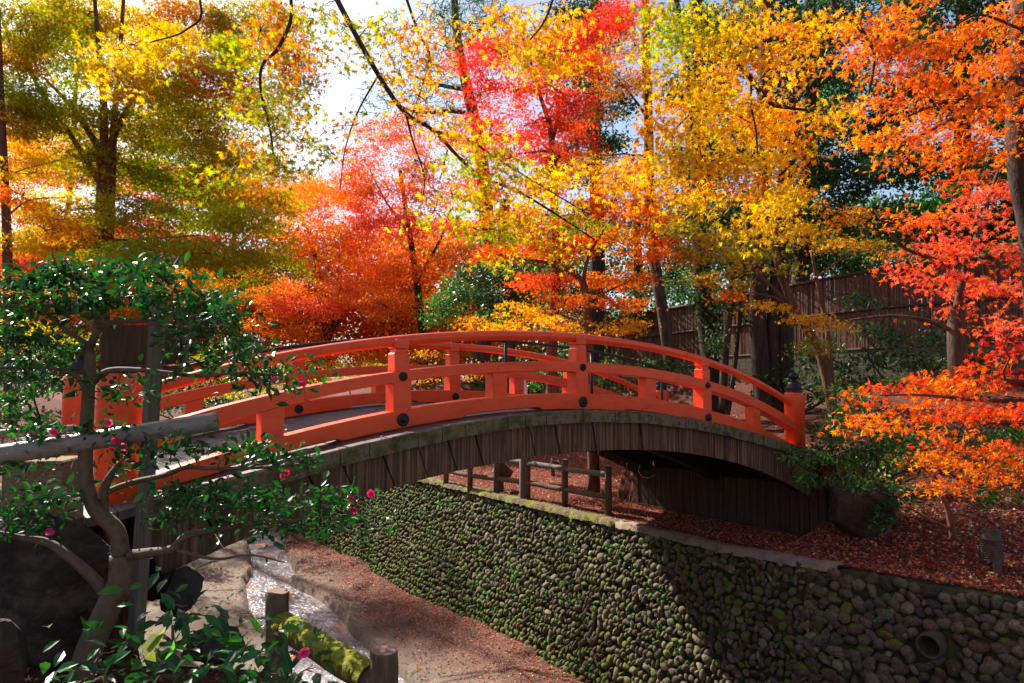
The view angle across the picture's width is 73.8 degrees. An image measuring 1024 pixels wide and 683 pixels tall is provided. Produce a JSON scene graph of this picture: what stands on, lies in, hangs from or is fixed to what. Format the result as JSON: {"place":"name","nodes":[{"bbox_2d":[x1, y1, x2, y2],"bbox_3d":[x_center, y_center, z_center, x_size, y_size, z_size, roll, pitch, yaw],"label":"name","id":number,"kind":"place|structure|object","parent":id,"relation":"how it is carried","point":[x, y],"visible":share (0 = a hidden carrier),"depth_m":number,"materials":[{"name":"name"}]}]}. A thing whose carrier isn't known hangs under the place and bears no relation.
{"place":"outdoors","nodes":[
{"label":"outdoors","id":0,"kind":"place"},
{"bbox_2d":[246,526,406,682],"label":"stream water","id":1,"kind":"structure","parent":0,"point":[271,574],"depth_m":14.58,"materials":[{"name":"liquid"}]},
{"bbox_2d":[0,0,1014,377],"label":"sky","id":2,"kind":"structure","parent":0,"point":[339,96],"materials":[{"name":"white"}]},
{"bbox_2d":[0,370,1023,682],"bbox_3d":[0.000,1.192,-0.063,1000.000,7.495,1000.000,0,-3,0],"label":"ground","id":3,"kind":"structure","parent":0,"point":[408,672],"depth_m":12.08,"materials":[{"name":"soil"}]},
{"bbox_2d":[0,619,29,682],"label":"boulder","id":4,"kind":"object","parent":3,"relation":"on","point":[14,656],"visible":1,"depth_m":3.58,"materials":[{"name":"grey stone"}]},
{"bbox_2d":[0,359,54,428],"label":"evergreen shrub","id":5,"kind":"object","parent":3,"relation":"on","point":[3,407],"visible":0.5,"depth_m":8.96,"materials":[{"name":"green plant"}]},
{"bbox_2d":[0,339,62,419],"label":"evergreen shrub","id":6,"kind":"object","parent":3,"relation":"on","point":[47,378],"visible":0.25,"depth_m":12.04,"materials":[{"name":"green plant"}]},
{"bbox_2d":[0,425,72,455],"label":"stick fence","id":7,"kind":"object","parent":3,"relation":"on","point":[5,436],"visible":0.16,"depth_m":6.23,"materials":[{"name":"brown wood"}]},
{"bbox_2d":[0,456,83,518],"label":"stone block","id":8,"kind":"structure","parent":3,"relation":"on","point":[63,472],"depth_m":4.23,"materials":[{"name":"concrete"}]},
{"bbox_2d":[0,411,219,464],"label":"bamboo rail","id":9,"kind":"object","parent":8,"relation":"on","point":[186,425],"visible":0.86,"depth_m":3.90,"materials":[{"name":"grey wood"}]},
{"bbox_2d":[0,332,99,398],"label":"golden shrub","id":10,"kind":"object","parent":3,"relation":"on","point":[64,347],"visible":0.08,"depth_m":13.80,"materials":[{"name":"yellow plant"}]},
{"bbox_2d":[0,12,108,424],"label":"maple tree","id":11,"kind":"object","parent":3,"relation":"on","point":[6,177],"visible":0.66,"depth_m":13.04,"materials":[{"name":"orange plant"}]},
{"bbox_2d":[0,507,126,669],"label":"boulder","id":12,"kind":"object","parent":3,"relation":"on","point":[41,586],"visible":0.64,"depth_m":4.05,"materials":[{"name":"grey stone"}]},
{"bbox_2d":[0,0,204,354],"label":"maple tree","id":13,"kind":"object","parent":3,"relation":"on","point":[15,227],"visible":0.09,"depth_m":30.01,"materials":[{"name":"orange plant"}]},
{"bbox_2d":[96,301,192,647],"bbox_3d":[-2.408,0.817,4.388,0.602,2.165,0.248,0,-3,0],"label":"notice board","id":14,"kind":"object","parent":3,"relation":"on","point":[124,344],"visible":0.52,"depth_m":4.32,"materials":[{"name":"brown wood"}]},
{"bbox_2d":[33,346,259,418],"bbox_3d":[-10.130,0.997,18.415,7.308,2.234,3.179,-2,-3,27],"label":"evergreen shrub","id":15,"kind":"object","parent":3,"relation":"on","point":[219,400],"visible":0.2,"depth_m":17.40,"materials":[{"name":"green plant"}]},
{"bbox_2d":[147,558,173,601],"bbox_3d":[-2.648,1.766,5.121,0.327,0.317,0.338,0,-3,0],"label":"boulder","id":16,"kind":"object","parent":3,"relation":"on","point":[153,595],"visible":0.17,"depth_m":4.99,"materials":[{"name":"black stone"}]},
{"bbox_2d":[0,0,331,373],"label":"maple tree","id":17,"kind":"object","parent":3,"relation":"on","point":[107,161],"visible":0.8,"depth_m":13.73,"materials":[{"name":"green plant"}]},
{"bbox_2d":[160,566,203,617],"bbox_3d":[-2.272,1.734,4.718,0.248,0.344,0.302,1,-3,-14],"label":"boulder","id":18,"kind":"object","parent":3,"relation":"on","point":[189,576],"visible":0.69,"depth_m":4.66,"materials":[{"name":"grey stone"}]},
{"bbox_2d":[40,561,337,682],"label":"camellia shrub","id":19,"kind":"object","parent":3,"relation":"on","point":[231,649],"visible":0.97,"depth_m":2.51,"materials":[{"name":"green plant"}]},
{"bbox_2d":[142,627,174,661],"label":"broad leaf","id":20,"kind":"object","parent":19,"relation":"attached to","point":[149,653],"visible":0.98,"depth_m":2.30,"materials":[{"name":"yellow plant"}]},
{"bbox_2d":[8,103,380,352],"bbox_3d":[-14.633,-5.963,35.865,30.265,15.988,15.575,-2,-4,33],"label":"maple tree","id":21,"kind":"object","parent":3,"relation":"on","point":[293,303],"visible":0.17,"depth_m":24.07,"materials":[{"name":"orange plant"}]},
{"bbox_2d":[110,182,280,368],"bbox_3d":[-14.912,-3.189,32.656,11.034,10.081,10.111,0,-3,0],"label":"maple tree","id":22,"kind":"object","parent":3,"relation":"on","point":[215,237],"visible":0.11,"depth_m":30.68,"materials":[{"name":"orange plant"}]},
{"bbox_2d":[0,241,398,682],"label":"camellia tree","id":23,"kind":"object","parent":3,"relation":"on","point":[122,558],"visible":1,"depth_m":3.86,"materials":[{"name":"green plant"}]},
{"bbox_2d":[181,625,244,665],"bbox_3d":[-2.008,2.046,4.636,0.411,0.281,0.384,1,-3,-15],"label":"rock","id":24,"kind":"object","parent":3,"relation":"on","point":[214,644],"visible":0.44,"depth_m":4.47,"materials":[{"name":"grey stone"}]},
{"bbox_2d":[200,171,442,368],"bbox_3d":[-7.222,-2.830,27.725,10.460,8.325,8.830,0,-3,0],"label":"maple tree","id":25,"kind":"object","parent":3,"relation":"on","point":[326,331],"visible":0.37,"depth_m":26.19,"materials":[{"name":"red plant"}]},
{"bbox_2d":[169,344,492,394],"bbox_3d":[-5.540,1.457,22.634,10.544,3.009,6.574,0,-3,0],"label":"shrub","id":26,"kind":"object","parent":3,"relation":"on","point":[369,361],"visible":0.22,"depth_m":22.66,"materials":[{"name":"yellow plant"}]},
{"bbox_2d":[264,588,398,682],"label":"log fence","id":27,"kind":"object","parent":3,"relation":"on","point":[352,665],"visible":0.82,"depth_m":3.19,"materials":[{"name":"brown wood"}]},
{"bbox_2d":[42,0,623,292],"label":"maple tree","id":28,"kind":"object","parent":3,"relation":"on","point":[358,42],"visible":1,"depth_m":4.26,"materials":[{"name":"yellow plant"}]},
{"bbox_2d":[184,349,488,403],"bbox_3d":[-3.775,0.853,13.874,6.943,1.530,3.633,0,-3,0],"label":"golden shrub","id":29,"kind":"object","parent":3,"relation":"on","point":[413,381],"visible":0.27,"depth_m":13.96,"materials":[{"name":"yellow plant"}]},
{"bbox_2d":[311,104,479,379],"bbox_3d":[-3.925,-3.664,24.640,7.295,10.120,6.006,0,-3,0],"label":"maple tree","id":30,"kind":"object","parent":3,"relation":"on","point":[417,277],"visible":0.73,"depth_m":24.66,"materials":[{"name":"red plant"}]},
{"bbox_2d":[325,0,541,379],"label":"tree","id":31,"kind":"object","parent":3,"relation":"on","point":[480,357],"visible":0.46,"depth_m":21.02,"materials":[{"name":"red plant"}]},
{"bbox_2d":[61,330,835,601],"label":"arched bridge","id":32,"kind":"structure","parent":3,"relation":"on","point":[701,437],"depth_m":6.93,"materials":[{"name":"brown wood"}]},
{"bbox_2d":[338,404,676,448],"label":"deck leaves","id":33,"kind":"object","parent":32,"relation":"on","point":[465,421],"visible":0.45,"depth_m":6.46,"materials":[{"name":"orange plant"}]},
{"bbox_2d":[492,463,512,491],"bbox_3d":[-0.199,2.801,14.272,0.451,0.649,0.370,0,-3,0],"label":"floodlight","id":34,"kind":"object","parent":3,"relation":"on","point":[505,470],"visible":0.54,"depth_m":14.15,"materials":[{"name":"brown metal"}]},
{"bbox_2d":[411,199,604,392],"bbox_3d":[-0.213,-0.658,15.911,4.440,5.441,4.005,0,-3,0],"label":"evergreen tree","id":35,"kind":"object","parent":3,"relation":"on","point":[448,303],"visible":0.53,"depth_m":16.00,"materials":[{"name":"green plant"}]},
{"bbox_2d":[0,191,1023,397],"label":"wood","id":36,"kind":"object","parent":3,"relation":"on","point":[412,330],"visible":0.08,"depth_m":29.26,"materials":[{"name":"green plant"}]},
{"bbox_2d":[0,404,1023,682],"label":"fallen leaves","id":37,"kind":"object","parent":3,"relation":"on","point":[936,576],"visible":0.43,"depth_m":10.23,"materials":[{"name":"red plant"}]},
{"bbox_2d":[519,381,526,498],"bbox_3d":[0.203,3.062,13.117,0.261,4.600,0.120,1,-3,-24],"label":"marker post","id":38,"kind":"object","parent":3,"relation":"on","point":[522,478],"visible":0.16,"depth_m":13.10,"materials":[{"name":"brown wood"}]},
{"bbox_2d":[443,457,611,515],"bbox_3d":[0.110,2.780,13.409,0.304,1.160,4.726,3,-4,-44],"label":"log fence","id":39,"kind":"object","parent":3,"relation":"on","point":[564,488],"visible":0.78,"depth_m":12.71,"materials":[{"name":"brown wood"}]},
{"bbox_2d":[423,0,647,392],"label":"maple tree","id":40,"kind":"object","parent":3,"relation":"on","point":[549,126],"visible":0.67,"depth_m":13.31,"materials":[{"name":"red plant"}]},
{"bbox_2d":[550,458,558,475],"bbox_3d":[1.015,3.015,16.363,0.241,0.443,0.242,0,-3,0],"label":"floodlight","id":41,"kind":"object","parent":3,"relation":"on","point":[554,461],"visible":0.62,"depth_m":16.28,"materials":[{"name":"grey metal"}]},
{"bbox_2d":[450,179,696,492],"bbox_3d":[1.000,0.001,12.435,4.702,5.474,3.596,0,-3,0],"label":"maple tree","id":42,"kind":"object","parent":3,"relation":"on","point":[532,315],"visible":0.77,"depth_m":12.41,"materials":[{"name":"orange plant"}]},
{"bbox_2d":[533,0,639,379],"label":"evergreen tree","id":43,"kind":"object","parent":3,"relation":"on","point":[598,262],"visible":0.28,"depth_m":21.91,"materials":[{"name":"green plant"}]},
{"bbox_2d":[516,345,690,410],"bbox_3d":[1.681,0.897,16.222,4.069,1.936,4.434,-2,-4,37],"label":"evergreen shrub","id":44,"kind":"object","parent":3,"relation":"on","point":[663,365],"visible":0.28,"depth_m":16.36,"materials":[{"name":"green plant"}]},
{"bbox_2d":[561,0,678,371],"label":"maple tree","id":45,"kind":"object","parent":3,"relation":"on","point":[666,336],"visible":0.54,"depth_m":16.88,"materials":[{"name":"orange plant"}]},
{"bbox_2d":[527,193,746,354],"bbox_3d":[5.045,-2.189,26.271,7.523,7.368,6.724,-3,-4,43],"label":"evergreen tree","id":46,"kind":"object","parent":3,"relation":"on","point":[679,291],"visible":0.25,"depth_m":25.97,"materials":[{"name":"green plant"}]},
{"bbox_2d":[270,477,1023,682],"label":"retaining wall","id":47,"kind":"structure","parent":3,"relation":"on","point":[819,613],"depth_m":9.77,"materials":[{"name":"grey stone"}]},
{"bbox_2d":[319,484,1012,682],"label":"wall plants","id":48,"kind":"object","parent":47,"relation":"on","point":[548,582],"depth_m":11.62,"materials":[{"name":"green plant"}]},
{"bbox_2d":[915,630,948,659],"bbox_3d":[4.695,3.341,7.581,0.353,0.286,0.270,2,-4,-38],"label":"drain pipe","id":49,"kind":"object","parent":47,"relation":"attached to","point":[940,637],"visible":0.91,"depth_m":7.50,"materials":[{"name":"concrete"}]},
{"bbox_2d":[453,0,884,271],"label":"maple tree","id":50,"kind":"object","parent":3,"relation":"on","point":[740,108],"visible":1,"depth_m":4.62,"materials":[{"name":"yellow plant"}]},
{"bbox_2d":[672,0,736,414],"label":"evergreen tree","id":51,"kind":"object","parent":3,"relation":"on","point":[709,341],"visible":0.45,"depth_m":14.37,"materials":[{"name":"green plant"}]},
{"bbox_2d":[707,249,748,414],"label":"young tree","id":52,"kind":"object","parent":3,"relation":"on","point":[725,404],"visible":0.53,"depth_m":13.47,"materials":[{"name":"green plant"}]},
{"bbox_2d":[633,465,828,536],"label":"plank wall","id":53,"kind":"structure","parent":3,"relation":"on","point":[771,506],"depth_m":11.04,"materials":[{"name":"brown wood"}]},
{"bbox_2d":[681,0,813,415],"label":"evergreen tree","id":54,"kind":"object","parent":3,"relation":"on","point":[769,337],"visible":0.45,"depth_m":12.93,"materials":[{"name":"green plant"}]},
{"bbox_2d":[636,185,928,430],"bbox_3d":[4.135,-0.638,10.843,4.545,4.123,3.066,0,-3,0],"label":"maple tree","id":55,"kind":"object","parent":3,"relation":"on","point":[824,360],"visible":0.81,"depth_m":10.79,"materials":[{"name":"yellow plant"}]},
{"bbox_2d":[653,0,919,360],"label":"evergreen tree","id":56,"kind":"object","parent":3,"relation":"on","point":[832,179],"visible":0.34,"depth_m":19.73,"materials":[{"name":"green plant"}]},
{"bbox_2d":[734,326,888,415],"bbox_3d":[5.591,0.579,12.463,2.448,1.572,3.129,0,-3,0],"label":"evergreen shrub","id":57,"kind":"object","parent":3,"relation":"on","point":[845,367],"visible":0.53,"depth_m":12.43,"materials":[{"name":"green plant"}]},
{"bbox_2d":[617,344,1023,386],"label":"block wall","id":58,"kind":"structure","parent":3,"relation":"on","point":[744,364],"depth_m":17.14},
{"bbox_2d":[606,251,1023,363],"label":"bamboo screen","id":59,"kind":"object","parent":58,"relation":"on","point":[805,295],"visible":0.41,"depth_m":17.30,"materials":[{"name":"brown wood"}]},
{"bbox_2d":[773,382,944,497],"bbox_3d":[4.995,1.408,9.619,1.821,1.678,2.766,-3,-4,42],"label":"evergreen shrub","id":60,"kind":"object","parent":3,"relation":"on","point":[846,463],"visible":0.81,"depth_m":9.60,"materials":[{"name":"green plant"}]},
{"bbox_2d":[828,477,899,536],"bbox_3d":[4.779,2.283,9.283,0.873,0.795,0.691,-2,-3,29],"label":"boulder","id":61,"kind":"object","parent":3,"relation":"on","point":[847,513],"visible":0.84,"depth_m":9.10,"materials":[{"name":"grey stone"}]},
{"bbox_2d":[795,0,1023,309],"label":"maple tree","id":62,"kind":"object","parent":3,"relation":"on","point":[1010,89],"visible":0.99,"depth_m":5.28,"materials":[{"name":"orange plant"}]},
{"bbox_2d":[826,285,1008,397],"bbox_3d":[7.319,0.072,12.317,3.978,1.963,2.795,1,-3,-12],"label":"evergreen shrub","id":63,"kind":"object","parent":3,"relation":"on","point":[922,361],"visible":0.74,"depth_m":12.32,"materials":[{"name":"green plant"}]},
{"bbox_2d":[812,315,1023,448],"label":"maple tree","id":64,"kind":"object","parent":3,"relation":"on","point":[1009,380],"visible":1,"depth_m":6.21,"materials":[{"name":"orange plant"}]},
{"bbox_2d":[845,0,1018,334],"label":"evergreen tree","id":65,"kind":"object","parent":3,"relation":"on","point":[966,8],"visible":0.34,"depth_m":16.28,"materials":[{"name":"green plant"}]},
{"bbox_2d":[850,164,1023,400],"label":"maple tree","id":66,"kind":"object","parent":3,"relation":"on","point":[957,317],"visible":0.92,"depth_m":6.99,"materials":[{"name":"red plant"}]},
{"bbox_2d":[882,436,1023,540],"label":"maple tree","id":67,"kind":"object","parent":3,"relation":"on","point":[942,495],"visible":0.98,"depth_m":6.50,"materials":[{"name":"orange plant"}]},
{"bbox_2d":[888,402,1023,514],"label":"maple tree","id":68,"kind":"object","parent":3,"relation":"on","point":[993,494],"visible":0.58,"depth_m":8.18,"materials":[{"name":"orange plant"}]},
{"bbox_2d":[978,529,1003,572],"bbox_3d":[5.673,2.461,8.070,0.247,0.475,0.272,0,-3,0],"label":"floodlight","id":69,"kind":"object","parent":3,"relation":"on","point":[990,548],"visible":1,"depth_m":8.00,"materials":[{"name":"grey metal"}]},
{"bbox_2d":[864,483,934,534],"bbox_3d":[4.819,2.124,8.717,0.701,0.661,0.804,2,-4,-33],"label":"evergreen shrub","id":70,"kind":"object","parent":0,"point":[913,500],"visible":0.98,"depth_m":8.67,"materials":[{"name":"green plant"}]}
]}

